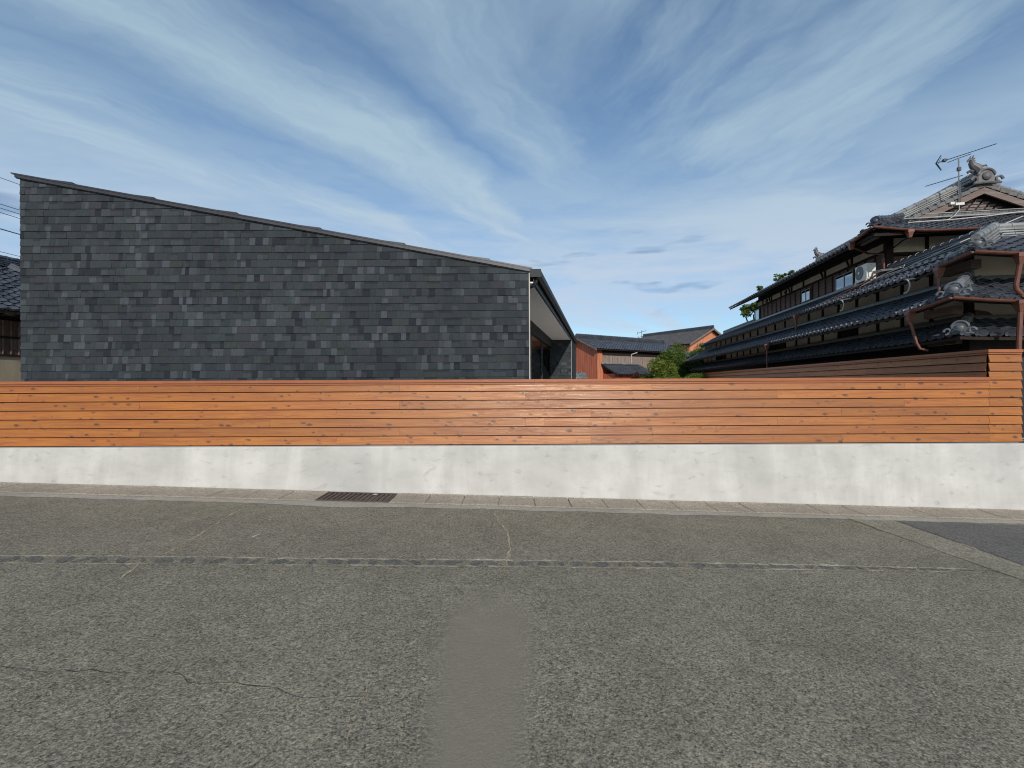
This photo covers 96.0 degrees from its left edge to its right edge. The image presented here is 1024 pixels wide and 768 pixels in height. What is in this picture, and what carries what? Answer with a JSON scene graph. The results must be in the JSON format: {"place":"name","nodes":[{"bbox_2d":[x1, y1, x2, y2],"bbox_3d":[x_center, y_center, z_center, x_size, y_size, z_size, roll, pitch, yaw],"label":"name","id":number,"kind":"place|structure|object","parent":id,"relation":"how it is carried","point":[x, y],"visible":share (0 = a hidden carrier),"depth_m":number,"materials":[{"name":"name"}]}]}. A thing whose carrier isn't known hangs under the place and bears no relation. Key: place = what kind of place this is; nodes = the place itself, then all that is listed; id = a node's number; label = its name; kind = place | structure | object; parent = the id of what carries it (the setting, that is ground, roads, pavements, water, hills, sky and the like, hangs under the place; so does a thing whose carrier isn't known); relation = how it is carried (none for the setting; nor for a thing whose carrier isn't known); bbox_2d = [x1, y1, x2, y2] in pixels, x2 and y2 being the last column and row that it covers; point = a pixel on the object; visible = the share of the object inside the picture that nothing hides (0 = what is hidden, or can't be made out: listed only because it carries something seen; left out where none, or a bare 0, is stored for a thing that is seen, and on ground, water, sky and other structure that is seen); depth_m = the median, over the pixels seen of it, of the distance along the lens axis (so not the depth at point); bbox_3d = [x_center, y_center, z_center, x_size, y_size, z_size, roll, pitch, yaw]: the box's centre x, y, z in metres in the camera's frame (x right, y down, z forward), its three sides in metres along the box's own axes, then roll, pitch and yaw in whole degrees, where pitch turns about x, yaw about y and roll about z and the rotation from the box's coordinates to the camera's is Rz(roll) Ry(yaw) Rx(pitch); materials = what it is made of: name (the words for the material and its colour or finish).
{"place":"outdoors","nodes":[
{"label":"outdoors","id":0,"kind":"place"},
{"bbox_2d":[11,172,577,384],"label":"shingled house","id":1,"kind":"structure","parent":0,"point":[117,286],"depth_m":9.99,"materials":[{"name":"grey stone"}]},
{"bbox_2d":[530,332,551,378],"bbox_3d":[1.288,-0.381,19.470,0.079,2.850,7.079,0,0,11],"label":"window","id":2,"kind":"structure","parent":1,"relation":"in","point":[530,332],"depth_m":19.20,"materials":[{"name":"black glass"}]},
{"bbox_2d":[0,495,1023,767],"bbox_3d":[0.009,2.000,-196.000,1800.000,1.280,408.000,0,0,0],"label":"road","id":3,"kind":"structure","parent":0,"point":[186,635],"depth_m":3.61,"materials":[{"name":"grey asphalt"}]},
{"bbox_2d":[0,482,1023,523],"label":"gutter","id":4,"kind":"object","parent":3,"relation":"on","point":[522,503],"visible":0.96,"depth_m":7.68,"materials":[{"name":"concrete"}]},
{"bbox_2d":[315,491,396,502],"bbox_3d":[-2.621,1.948,7.819,1.200,0.122,0.577,0,0,0],"label":"drain grate","id":5,"kind":"object","parent":4,"relation":"in","point":[328,496],"visible":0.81,"depth_m":7.80,"materials":[{"name":"metal"}]},
{"bbox_2d":[0,0,1023,337],"label":"sky","id":6,"kind":"structure","parent":0,"point":[658,163],"materials":[{"name":"blue"}]},
{"bbox_2d":[576,372,586,378],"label":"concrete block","id":7,"kind":"structure","parent":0,"point":[579,375],"depth_m":29.67,"materials":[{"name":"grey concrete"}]},
{"bbox_2d":[642,325,720,351],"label":"red house","id":8,"kind":"structure","parent":0,"point":[691,338],"depth_m":45.39,"materials":[{"name":"tile"}]},
{"label":"ground","id":9,"kind":"structure","parent":0,"visible":0},
{"bbox_2d":[0,255,20,384],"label":"neighbour house","id":10,"kind":"structure","parent":9,"relation":"on","point":[10,335],"depth_m":13.41,"materials":[{"name":"grey tile"}]},
{"bbox_2d":[0,440,1023,509],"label":"retaining wall","id":11,"kind":"structure","parent":9,"relation":"on","point":[981,475],"depth_m":8.13,"materials":[{"name":"concrete"}]},
{"bbox_2d":[0,377,990,446],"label":"timber fence","id":12,"kind":"object","parent":11,"relation":"on","point":[488,411],"visible":1,"depth_m":8.21,"materials":[{"name":"brown wood"}]},
{"bbox_2d":[701,349,1022,441],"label":"tall timber fence","id":13,"kind":"object","parent":11,"relation":"on","point":[1000,367],"visible":0.38,"depth_m":8.90,"materials":[{"name":"brown wood"}]},
{"bbox_2d":[1017,354,1023,437],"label":"fence","id":14,"kind":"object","parent":11,"relation":"on","point":[1022,391],"depth_m":8.45,"materials":[{"name":"brown wood"}]},
{"bbox_2d":[575,333,680,378],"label":"red house","id":15,"kind":"structure","parent":9,"relation":"on","point":[606,357],"depth_m":35.33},
{"bbox_2d":[631,371,639,378],"bbox_3d":[7.777,0.195,28.813,1.109,1.949,1.162,0,0,0],"label":"shrub","id":16,"kind":"object","parent":9,"relation":"on","point":[636,375],"visible":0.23,"depth_m":28.45,"materials":[{"name":"purple plant"}]},
{"bbox_2d":[640,357,679,381],"bbox_3d":[8.989,-0.209,28.003,2.371,2.744,1.975,0,0,-18],"label":"shrub","id":17,"kind":"object","parent":9,"relation":"on","point":[659,368],"visible":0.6,"depth_m":27.45,"materials":[{"name":"green plant"}]},
{"bbox_2d":[656,342,704,377],"bbox_3d":[13.889,-1.160,37.121,4.844,4.596,2.260,0,0,0],"label":"tree","id":18,"kind":"object","parent":9,"relation":"on","point":[675,357],"visible":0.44,"depth_m":36.57,"materials":[{"name":"green plant"}]},
{"bbox_2d":[655,372,706,381],"bbox_3d":[10.124,0.244,26.109,3.976,1.829,1.421,0,0,0],"label":"hedge","id":19,"kind":"object","parent":9,"relation":"on","point":[697,375],"visible":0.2,"depth_m":25.98,"materials":[{"name":"green plant"}]},
{"bbox_2d":[739,302,755,321],"bbox_3d":[16.080,-2.189,30.401,1.979,6.634,1.440,0,0,0],"label":"tree","id":20,"kind":"object","parent":9,"relation":"on","point":[745,310],"visible":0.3,"depth_m":30.32,"materials":[{"name":"green plant"}]},
{"bbox_2d":[684,155,1023,372],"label":"old tiled house","id":21,"kind":"structure","parent":9,"relation":"on","point":[955,283],"depth_m":14.37,"materials":[{"name":"grey tile"}]},
{"bbox_2d":[755,309,759,320],"bbox_3d":[13.936,-3.926,26.193,0.046,0.600,0.676,0,0,9],"label":"window","id":22,"kind":"structure","parent":21,"relation":"in","point":[757,312],"depth_m":26.13,"materials":[{"name":"blue glass"}]},
{"bbox_2d":[773,274,781,281],"bbox_3d":[12.645,-5.033,21.868,0.688,0.422,0.457,0,0,-36],"label":"weed clump","id":23,"kind":"object","parent":21,"relation":"on","point":[775,278],"visible":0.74,"depth_m":21.82,"materials":[{"name":"green plant"}]},
{"bbox_2d":[801,288,810,302],"bbox_3d":[13.012,-3.921,20.406,0.046,0.520,0.821,0,0,9],"label":"window","id":24,"kind":"structure","parent":21,"relation":"in","point":[805,294],"depth_m":20.36,"materials":[{"name":"blue glass"}]},
{"bbox_2d":[835,270,853,290],"bbox_3d":[12.529,-3.884,17.367,0.046,0.550,1.215,0,0,9],"label":"window","id":25,"kind":"structure","parent":21,"relation":"in","point":[844,280],"depth_m":17.35,"materials":[{"name":"blue glass"}]},
{"bbox_2d":[854,263,904,286],"bbox_3d":[11.663,-3.517,14.760,0.439,0.884,1.897,0,0,6],"label":"air conditioner","id":26,"kind":"object","parent":21,"relation":"on","point":[865,272],"visible":0.91,"depth_m":15.07,"materials":[{"name":"white paint"}]},
{"bbox_2d":[925,143,996,218],"bbox_3d":[14.411,-6.415,14.994,1.495,2.617,1.593,0,0,9],"label":"tv aerial","id":27,"kind":"object","parent":21,"relation":"attached to","point":[959,204],"visible":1,"depth_m":15.06,"materials":[{"name":"metal"}]}
]}

